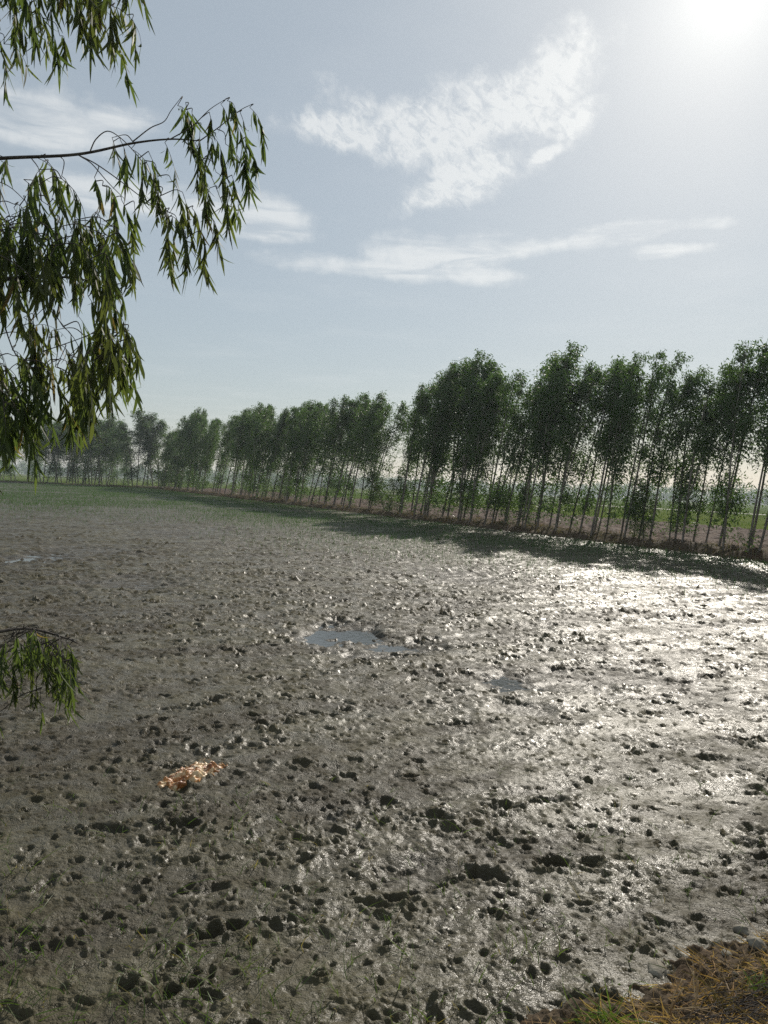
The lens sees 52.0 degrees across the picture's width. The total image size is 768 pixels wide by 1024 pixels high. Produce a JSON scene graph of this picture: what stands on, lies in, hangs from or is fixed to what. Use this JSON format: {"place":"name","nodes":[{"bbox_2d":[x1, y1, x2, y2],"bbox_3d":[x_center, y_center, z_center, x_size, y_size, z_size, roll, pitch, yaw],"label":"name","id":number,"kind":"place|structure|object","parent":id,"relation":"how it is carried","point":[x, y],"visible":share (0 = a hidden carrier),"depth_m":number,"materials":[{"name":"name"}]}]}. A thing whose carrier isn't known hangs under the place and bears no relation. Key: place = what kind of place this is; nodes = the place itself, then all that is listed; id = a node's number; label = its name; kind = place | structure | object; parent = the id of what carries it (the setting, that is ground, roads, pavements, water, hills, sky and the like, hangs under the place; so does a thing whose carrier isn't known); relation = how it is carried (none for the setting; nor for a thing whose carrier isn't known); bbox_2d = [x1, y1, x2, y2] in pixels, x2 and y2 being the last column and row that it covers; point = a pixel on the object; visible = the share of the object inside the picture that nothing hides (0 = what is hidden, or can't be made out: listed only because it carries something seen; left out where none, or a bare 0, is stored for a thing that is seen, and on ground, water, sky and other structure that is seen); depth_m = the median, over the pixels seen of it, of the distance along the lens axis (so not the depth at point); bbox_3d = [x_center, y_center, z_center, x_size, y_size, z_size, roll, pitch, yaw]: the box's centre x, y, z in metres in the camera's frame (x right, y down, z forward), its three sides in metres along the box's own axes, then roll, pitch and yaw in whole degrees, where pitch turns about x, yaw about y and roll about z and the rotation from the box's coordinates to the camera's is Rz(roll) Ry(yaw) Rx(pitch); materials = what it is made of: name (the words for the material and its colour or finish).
{"place":"outdoors","nodes":[
{"label":"outdoors","id":0,"kind":"place"},
{"bbox_2d":[0,554,687,691],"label":"standing water","id":1,"kind":"structure","parent":0,"point":[319,637],"depth_m":9.94,"materials":[{"name":"grey liquid"}]},
{"bbox_2d":[0,482,767,1023],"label":"mud field","id":2,"kind":"structure","parent":0,"point":[188,632],"depth_m":5.31,"materials":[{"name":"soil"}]},
{"bbox_2d":[157,758,227,790],"bbox_3d":[-1.223,1.682,5.085,0.709,0.130,0.274,1,2,-36],"label":"debris heap","id":3,"kind":"object","parent":2,"relation":"on","point":[196,772],"visible":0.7,"depth_m":5.00,"materials":[{"name":"beige"}]},
{"bbox_2d":[0,482,767,600],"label":"rice seedlings","id":4,"kind":"object","parent":2,"relation":"on","point":[203,501],"visible":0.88,"depth_m":38.47,"materials":[{"name":"green plant"}]},
{"bbox_2d":[0,473,767,517],"bbox_3d":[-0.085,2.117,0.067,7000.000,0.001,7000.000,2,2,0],"label":"terrain","id":5,"kind":"structure","parent":0,"point":[764,510],"depth_m":311.18,"materials":[{"name":"green plant"}]},
{"bbox_2d":[35,418,66,481],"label":"eucalyptus tree","id":6,"kind":"object","parent":5,"relation":"on","point":[45,439],"visible":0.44,"depth_m":156.28,"materials":[{"name":"green plant"}]},
{"bbox_2d":[76,419,104,483],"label":"eucalyptus tree","id":7,"kind":"object","parent":5,"relation":"on","point":[93,448],"visible":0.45,"depth_m":151.71,"materials":[{"name":"green plant"}]},
{"bbox_2d":[88,413,124,483],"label":"eucalyptus tree","id":8,"kind":"object","parent":5,"relation":"on","point":[111,424],"visible":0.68,"depth_m":156.72,"materials":[{"name":"green plant"}]},
{"bbox_2d":[107,423,142,485],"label":"eucalyptus tree","id":9,"kind":"object","parent":5,"relation":"on","point":[124,438],"visible":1,"depth_m":143.74,"materials":[{"name":"green plant"}]},
{"bbox_2d":[130,422,152,485],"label":"eucalyptus tree","id":10,"kind":"object","parent":5,"relation":"on","point":[139,444],"visible":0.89,"depth_m":146.18,"materials":[{"name":"green plant"}]},
{"bbox_2d":[129,408,161,486],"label":"eucalyptus tree","id":11,"kind":"object","parent":5,"relation":"on","point":[138,415],"visible":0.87,"depth_m":146.68,"materials":[{"name":"green plant"}]},
{"bbox_2d":[141,419,169,485],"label":"eucalyptus tree","id":12,"kind":"object","parent":5,"relation":"on","point":[161,430],"visible":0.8,"depth_m":148.10,"materials":[{"name":"green plant"}]},
{"bbox_2d":[0,457,767,504],"bbox_3d":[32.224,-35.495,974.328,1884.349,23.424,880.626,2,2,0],"label":"woodland","id":13,"kind":"object","parent":5,"relation":"on","point":[22,467],"visible":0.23,"depth_m":800.59,"materials":[{"name":"green plant"}]},
{"bbox_2d":[0,0,767,499],"label":"sky","id":14,"kind":"structure","parent":0,"point":[514,181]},
{"bbox_2d":[133,485,767,548],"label":"ploughed field","id":15,"kind":"structure","parent":0,"point":[713,535],"depth_m":52.66,"materials":[{"name":"soil"}]},
{"bbox_2d":[134,412,169,486],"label":"eucalyptus tree","id":16,"kind":"object","parent":15,"relation":"on","point":[156,425],"visible":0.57,"depth_m":148.67,"materials":[{"name":"green plant"}]},
{"bbox_2d":[154,487,767,562],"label":"earth bank","id":17,"kind":"structure","parent":0,"point":[670,543],"depth_m":34.10,"materials":[{"name":"soil"}]},
{"bbox_2d":[181,413,204,489],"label":"eucalyptus tree","id":18,"kind":"object","parent":17,"relation":"on","point":[188,462],"visible":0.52,"depth_m":112.53,"materials":[{"name":"green plant"}]},
{"bbox_2d":[186,418,208,490],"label":"eucalyptus tree","id":19,"kind":"object","parent":17,"relation":"on","point":[198,432],"visible":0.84,"depth_m":108.01,"materials":[{"name":"green plant"}]},
{"bbox_2d":[198,419,220,491],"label":"eucalyptus tree","id":20,"kind":"object","parent":17,"relation":"on","point":[214,438],"visible":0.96,"depth_m":103.16,"materials":[{"name":"green plant"}]},
{"bbox_2d":[224,411,250,495],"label":"eucalyptus tree","id":21,"kind":"object","parent":17,"relation":"on","point":[238,431],"visible":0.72,"depth_m":88.61,"materials":[{"name":"green plant"}]},
{"bbox_2d":[241,402,268,496],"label":"eucalyptus tree","id":22,"kind":"object","parent":17,"relation":"on","point":[249,424],"visible":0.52,"depth_m":83.03,"materials":[{"name":"green plant"}]},
{"bbox_2d":[244,408,273,495],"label":"eucalyptus tree","id":23,"kind":"object","parent":17,"relation":"on","point":[259,426],"visible":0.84,"depth_m":81.16,"materials":[{"name":"green plant"}]},
{"bbox_2d":[252,413,277,498],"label":"eucalyptus tree","id":24,"kind":"object","parent":17,"relation":"on","point":[265,452],"visible":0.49,"depth_m":80.43,"materials":[{"name":"green plant"}]},
{"bbox_2d":[264,408,292,475],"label":"eucalyptus tree","id":25,"kind":"object","parent":17,"relation":"on","point":[283,420],"visible":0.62,"depth_m":77.94,"materials":[{"name":"green plant"}]},
{"bbox_2d":[267,405,300,499],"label":"eucalyptus tree","id":26,"kind":"object","parent":17,"relation":"on","point":[282,464],"visible":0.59,"depth_m":75.72,"materials":[{"name":"green plant"}]},
{"bbox_2d":[282,408,307,501],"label":"eucalyptus tree","id":27,"kind":"object","parent":17,"relation":"on","point":[294,439],"visible":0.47,"depth_m":71.53,"materials":[{"name":"green plant"}]},
{"bbox_2d":[286,399,324,502],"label":"eucalyptus tree","id":28,"kind":"object","parent":17,"relation":"on","point":[310,406],"visible":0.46,"depth_m":69.46,"materials":[{"name":"green plant"}]},
{"bbox_2d":[293,406,321,501],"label":"eucalyptus tree","id":29,"kind":"object","parent":17,"relation":"on","point":[311,429],"visible":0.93,"depth_m":67.48,"materials":[{"name":"green plant"}]},
{"bbox_2d":[287,400,327,501],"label":"eucalyptus tree","id":30,"kind":"object","parent":17,"relation":"on","point":[320,405],"visible":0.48,"depth_m":69.26,"materials":[{"name":"green plant"}]},
{"bbox_2d":[305,411,345,504],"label":"eucalyptus tree","id":31,"kind":"object","parent":17,"relation":"on","point":[319,473],"visible":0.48,"depth_m":64.96,"materials":[{"name":"green plant"}]},
{"bbox_2d":[310,397,343,502],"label":"eucalyptus tree","id":32,"kind":"object","parent":17,"relation":"on","point":[331,416],"visible":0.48,"depth_m":65.24,"materials":[{"name":"green plant"}]},
{"bbox_2d":[316,394,354,502],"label":"eucalyptus tree","id":33,"kind":"object","parent":17,"relation":"on","point":[344,401],"visible":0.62,"depth_m":63.73,"materials":[{"name":"green plant"}]},
{"bbox_2d":[314,399,359,504],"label":"eucalyptus tree","id":34,"kind":"object","parent":17,"relation":"on","point":[335,448],"visible":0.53,"depth_m":63.40,"materials":[{"name":"green plant"}]},
{"bbox_2d":[329,392,365,504],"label":"eucalyptus tree","id":35,"kind":"object","parent":17,"relation":"on","point":[339,485],"visible":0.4,"depth_m":62.69,"materials":[{"name":"green plant"}]},
{"bbox_2d":[334,391,371,504],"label":"eucalyptus tree","id":36,"kind":"object","parent":17,"relation":"on","point":[365,397],"visible":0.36,"depth_m":61.52,"materials":[{"name":"green plant"}]},
{"bbox_2d":[336,399,385,507],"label":"eucalyptus tree","id":37,"kind":"object","parent":17,"relation":"on","point":[349,485],"visible":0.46,"depth_m":58.50,"materials":[{"name":"green plant"}]},
{"bbox_2d":[348,390,395,507],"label":"eucalyptus tree","id":38,"kind":"object","parent":17,"relation":"on","point":[370,413],"visible":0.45,"depth_m":57.35,"materials":[{"name":"green plant"}]},
{"bbox_2d":[355,399,394,506],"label":"eucalyptus tree","id":39,"kind":"object","parent":17,"relation":"on","point":[381,407],"visible":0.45,"depth_m":56.33,"materials":[{"name":"green plant"}]},
{"bbox_2d":[354,471,397,511],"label":"eucalyptus sapling","id":40,"kind":"object","parent":17,"relation":"on","point":[368,480],"visible":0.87,"depth_m":54.02,"materials":[{"name":"green plant"}]},
{"bbox_2d":[361,402,395,507],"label":"eucalyptus tree","id":41,"kind":"object","parent":17,"relation":"on","point":[373,431],"visible":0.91,"depth_m":54.70,"materials":[{"name":"green plant"}]},
{"bbox_2d":[364,400,411,507],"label":"eucalyptus tree","id":42,"kind":"object","parent":17,"relation":"on","point":[401,409],"visible":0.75,"depth_m":55.77,"materials":[{"name":"green plant"}]},
{"bbox_2d":[382,475,402,512],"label":"eucalyptus sapling","id":43,"kind":"object","parent":17,"relation":"on","point":[393,487],"visible":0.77,"depth_m":52.27,"materials":[{"name":"green plant"}]},
{"bbox_2d":[390,388,431,511],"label":"eucalyptus tree","id":44,"kind":"object","parent":17,"relation":"on","point":[406,490],"visible":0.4,"depth_m":50.91,"materials":[{"name":"green plant"}]},
{"bbox_2d":[394,398,430,510],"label":"eucalyptus tree","id":45,"kind":"object","parent":17,"relation":"on","point":[400,471],"visible":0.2,"depth_m":53.16,"materials":[{"name":"green plant"}]},
{"bbox_2d":[394,383,432,514],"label":"eucalyptus tree","id":46,"kind":"object","parent":17,"relation":"on","point":[414,428],"visible":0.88,"depth_m":49.29,"materials":[{"name":"green plant"}]},
{"bbox_2d":[402,381,440,512],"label":"eucalyptus tree","id":47,"kind":"object","parent":17,"relation":"on","point":[415,480],"visible":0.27,"depth_m":50.36,"materials":[{"name":"green plant"}]},
{"bbox_2d":[413,378,443,515],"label":"eucalyptus tree","id":48,"kind":"object","parent":17,"relation":"on","point":[431,414],"visible":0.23,"depth_m":48.52,"materials":[{"name":"green plant"}]},
{"bbox_2d":[408,365,461,516],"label":"eucalyptus tree","id":49,"kind":"object","parent":17,"relation":"on","point":[453,374],"visible":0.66,"depth_m":46.16,"materials":[{"name":"green plant"}]},
{"bbox_2d":[411,362,467,516],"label":"eucalyptus tree","id":50,"kind":"object","parent":17,"relation":"on","point":[442,409],"visible":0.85,"depth_m":46.15,"materials":[{"name":"green plant"}]},
{"bbox_2d":[422,357,477,514],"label":"eucalyptus tree","id":51,"kind":"object","parent":17,"relation":"on","point":[458,393],"visible":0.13,"depth_m":46.96,"materials":[{"name":"green plant"}]},
{"bbox_2d":[158,486,766,559],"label":"bank weeds","id":52,"kind":"object","parent":17,"relation":"on","point":[528,524],"visible":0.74,"depth_m":38.74,"materials":[{"name":"green plant"}]},
{"bbox_2d":[433,348,492,517],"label":"eucalyptus tree","id":53,"kind":"object","parent":17,"relation":"on","point":[469,387],"visible":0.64,"depth_m":44.92,"materials":[{"name":"green plant"}]},
{"bbox_2d":[431,357,505,517],"bbox_3d":[4.995,-4.311,46.256,3.612,9.781,3.559,8,2,7],"label":"eucalyptus tree","id":54,"kind":"object","parent":17,"relation":"on","point":[491,364],"visible":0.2,"depth_m":45.90,"materials":[{"name":"green plant"}]},
{"bbox_2d":[445,358,492,519],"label":"eucalyptus tree","id":55,"kind":"object","parent":17,"relation":"on","point":[461,476],"visible":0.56,"depth_m":43.98,"materials":[{"name":"green plant"}]},
{"bbox_2d":[445,362,497,517],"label":"eucalyptus tree","id":56,"kind":"object","parent":17,"relation":"on","point":[461,421],"visible":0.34,"depth_m":44.55,"materials":[{"name":"green plant"}]},
{"bbox_2d":[460,373,513,521],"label":"eucalyptus tree","id":57,"kind":"object","parent":17,"relation":"on","point":[477,435],"visible":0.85,"depth_m":42.02,"materials":[{"name":"green plant"}]},
{"bbox_2d":[463,369,513,519],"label":"eucalyptus tree","id":58,"kind":"object","parent":17,"relation":"on","point":[498,381],"visible":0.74,"depth_m":42.19,"materials":[{"name":"green plant"}]},
{"bbox_2d":[472,369,528,524],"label":"eucalyptus tree","id":59,"kind":"object","parent":17,"relation":"on","point":[512,384],"visible":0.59,"depth_m":41.15,"materials":[{"name":"green plant"}]},
{"bbox_2d":[478,375,537,523],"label":"eucalyptus tree","id":60,"kind":"object","parent":17,"relation":"on","point":[515,418],"visible":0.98,"depth_m":39.26,"materials":[{"name":"green plant"}]},
{"bbox_2d":[486,389,537,520],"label":"eucalyptus tree","id":61,"kind":"object","parent":17,"relation":"on","point":[504,482],"visible":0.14,"depth_m":42.18,"materials":[{"name":"green plant"}]},
{"bbox_2d":[496,387,534,521],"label":"eucalyptus tree","id":62,"kind":"object","parent":17,"relation":"on","point":[520,428],"visible":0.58,"depth_m":40.44,"materials":[{"name":"green plant"}]},
{"bbox_2d":[499,379,547,523],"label":"eucalyptus tree","id":63,"kind":"object","parent":17,"relation":"on","point":[519,462],"visible":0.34,"depth_m":39.96,"materials":[{"name":"green plant"}]},
{"bbox_2d":[506,353,558,524],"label":"eucalyptus tree","id":64,"kind":"object","parent":17,"relation":"on","point":[518,487],"visible":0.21,"depth_m":39.88,"materials":[{"name":"green plant"}]},
{"bbox_2d":[508,370,562,526],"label":"eucalyptus tree","id":65,"kind":"object","parent":17,"relation":"on","point":[525,467],"visible":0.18,"depth_m":38.78,"materials":[{"name":"green plant"}]},
{"bbox_2d":[521,356,573,526],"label":"eucalyptus tree","id":66,"kind":"object","parent":17,"relation":"on","point":[543,394],"visible":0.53,"depth_m":37.12,"materials":[{"name":"green plant"}]},
{"bbox_2d":[524,358,580,527],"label":"eucalyptus tree","id":67,"kind":"object","parent":17,"relation":"on","point":[540,482],"visible":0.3,"depth_m":37.27,"materials":[{"name":"green plant"}]},
{"bbox_2d":[520,340,587,527],"bbox_3d":[7.657,-3.555,36.686,2.909,8.896,3.999,7,3,25],"label":"eucalyptus tree","id":68,"kind":"object","parent":17,"relation":"on","point":[558,389],"visible":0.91,"depth_m":36.45,"materials":[{"name":"green plant"}]},
{"bbox_2d":[534,349,584,524],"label":"eucalyptus tree","id":69,"kind":"object","parent":17,"relation":"on","point":[576,371],"visible":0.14,"depth_m":38.17,"materials":[{"name":"green plant"}]},
{"bbox_2d":[546,362,600,526],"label":"eucalyptus tree","id":70,"kind":"object","parent":17,"relation":"on","point":[584,396],"visible":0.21,"depth_m":36.98,"materials":[{"name":"green plant"}]},
{"bbox_2d":[545,359,605,527],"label":"eucalyptus tree","id":71,"kind":"object","parent":17,"relation":"on","point":[572,430],"visible":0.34,"depth_m":36.65,"materials":[{"name":"green plant"}]},
{"bbox_2d":[542,365,617,530],"bbox_3d":[8.794,-2.780,35.311,3.174,7.606,2.936,6,3,21],"label":"eucalyptus tree","id":72,"kind":"object","parent":17,"relation":"on","point":[597,376],"visible":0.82,"depth_m":35.14,"materials":[{"name":"green plant"}]},
{"bbox_2d":[557,358,630,529],"bbox_3d":[9.404,-2.838,34.715,2.430,7.869,2.394,14,9,43],"label":"eucalyptus tree","id":73,"kind":"object","parent":17,"relation":"on","point":[616,366],"visible":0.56,"depth_m":34.63,"materials":[{"name":"green plant"}]},
{"bbox_2d":[571,355,627,529],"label":"eucalyptus tree","id":74,"kind":"object","parent":17,"relation":"on","point":[587,501],"visible":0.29,"depth_m":35.07,"materials":[{"name":"green plant"}]},
{"bbox_2d":[587,363,640,535],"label":"eucalyptus tree","id":75,"kind":"object","parent":17,"relation":"on","point":[606,489],"visible":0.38,"depth_m":33.74,"materials":[{"name":"green plant"}]},
{"bbox_2d":[594,351,648,531],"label":"eucalyptus tree","id":76,"kind":"object","parent":17,"relation":"on","point":[625,402],"visible":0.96,"depth_m":32.60,"materials":[{"name":"green plant"}]},
{"bbox_2d":[598,366,653,531],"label":"eucalyptus tree","id":77,"kind":"object","parent":17,"relation":"on","point":[637,376],"visible":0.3,"depth_m":33.57,"materials":[{"name":"green plant"}]},
{"bbox_2d":[612,366,668,537],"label":"eucalyptus tree","id":78,"kind":"object","parent":17,"relation":"on","point":[624,499],"visible":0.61,"depth_m":32.06,"materials":[{"name":"green plant"}]},
{"bbox_2d":[625,475,663,538],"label":"eucalyptus sapling","id":79,"kind":"object","parent":17,"relation":"on","point":[644,494],"visible":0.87,"depth_m":31.45,"materials":[{"name":"green plant"}]},
{"bbox_2d":[616,349,673,533],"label":"eucalyptus tree","id":80,"kind":"object","parent":17,"relation":"on","point":[655,365],"visible":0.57,"depth_m":32.72,"materials":[{"name":"green plant"}]},
{"bbox_2d":[626,349,693,536],"bbox_3d":[10.694,-2.622,31.173,2.121,7.626,2.915,8,4,22],"label":"eucalyptus tree","id":81,"kind":"object","parent":17,"relation":"on","point":[663,410],"visible":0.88,"depth_m":30.97,"materials":[{"name":"green plant"}]},
{"bbox_2d":[641,369,704,538],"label":"eucalyptus tree","id":82,"kind":"object","parent":17,"relation":"on","point":[666,473],"visible":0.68,"depth_m":30.89,"materials":[{"name":"green plant"}]},
{"bbox_2d":[659,381,710,538],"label":"eucalyptus tree","id":83,"kind":"object","parent":17,"relation":"on","point":[675,481],"visible":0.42,"depth_m":30.75,"materials":[{"name":"green plant"}]},
{"bbox_2d":[657,364,737,538],"bbox_3d":[11.796,-2.283,30.285,2.313,7.052,3.180,7,-2,-40],"label":"eucalyptus tree","id":84,"kind":"object","parent":17,"relation":"on","point":[703,375],"visible":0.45,"depth_m":30.34,"materials":[{"name":"green plant"}]},
{"bbox_2d":[663,376,740,541],"bbox_3d":[11.783,-1.955,29.439,2.812,6.384,2.601,5,0,-27],"label":"eucalyptus tree","id":85,"kind":"object","parent":17,"relation":"on","point":[704,439],"visible":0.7,"depth_m":29.25,"materials":[{"name":"green plant"}]},
{"bbox_2d":[686,360,742,541],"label":"eucalyptus tree","id":86,"kind":"object","parent":17,"relation":"on","point":[722,380],"visible":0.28,"depth_m":29.45,"materials":[{"name":"green plant"}]},
{"bbox_2d":[702,362,762,543],"bbox_3d":[12.452,-2.077,28.373,1.630,6.752,1.877,1,2,-39],"label":"eucalyptus tree","id":87,"kind":"object","parent":17,"relation":"on","point":[746,383],"visible":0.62,"depth_m":28.22,"materials":[{"name":"green plant"}]},
{"bbox_2d":[703,340,767,549],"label":"eucalyptus tree","id":88,"kind":"object","parent":17,"relation":"on","point":[741,427],"visible":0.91,"depth_m":27.58,"materials":[{"name":"green plant"}]},
{"bbox_2d":[707,337,767,545],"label":"eucalyptus tree","id":89,"kind":"object","parent":17,"relation":"on","point":[762,355],"visible":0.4,"depth_m":28.22,"materials":[{"name":"green plant"}]},
{"bbox_2d":[737,390,767,554],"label":"eucalyptus tree","id":90,"kind":"object","parent":17,"relation":"on","point":[765,459],"visible":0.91,"depth_m":26.11,"materials":[{"name":"green plant"}]},
{"bbox_2d":[746,346,767,545],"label":"eucalyptus tree","id":91,"kind":"object","parent":17,"relation":"on","point":[760,496],"visible":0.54,"depth_m":27.45,"materials":[{"name":"green plant"}]},
{"bbox_2d":[212,487,767,529],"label":"green field","id":92,"kind":"structure","parent":0,"point":[761,520],"depth_m":91.61,"materials":[{"name":"green plant"}]},
{"bbox_2d":[516,920,767,1023],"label":"field bank","id":93,"kind":"structure","parent":0,"point":[680,964],"depth_m":2.91,"materials":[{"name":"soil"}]},
{"bbox_2d":[575,976,661,1023],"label":"grass tuft","id":94,"kind":"object","parent":93,"relation":"on","point":[606,1020],"visible":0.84,"depth_m":2.69,"materials":[{"name":"green plant"}]},
{"bbox_2d":[682,971,752,1017],"bbox_3d":[1.181,1.730,2.774,0.319,0.133,0.321,2,2,-19],"label":"grass tuft","id":95,"kind":"object","parent":93,"relation":"on","point":[730,995],"visible":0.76,"depth_m":2.81,"materials":[{"name":"green plant"}]},
{"bbox_2d":[668,969,767,1023],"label":"twig litter","id":96,"kind":"object","parent":93,"relation":"on","point":[741,1001],"visible":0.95,"depth_m":2.70,"materials":[{"name":"brown plant"}]},
{"label":"paddy ground","id":97,"kind":"structure","parent":0,"visible":0},
{"bbox_2d":[0,0,267,737],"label":"eucalyptus tree","id":98,"kind":"object","parent":97,"relation":"on","point":[26,267],"visible":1,"depth_m":4.33,"materials":[{"name":"green plant"}]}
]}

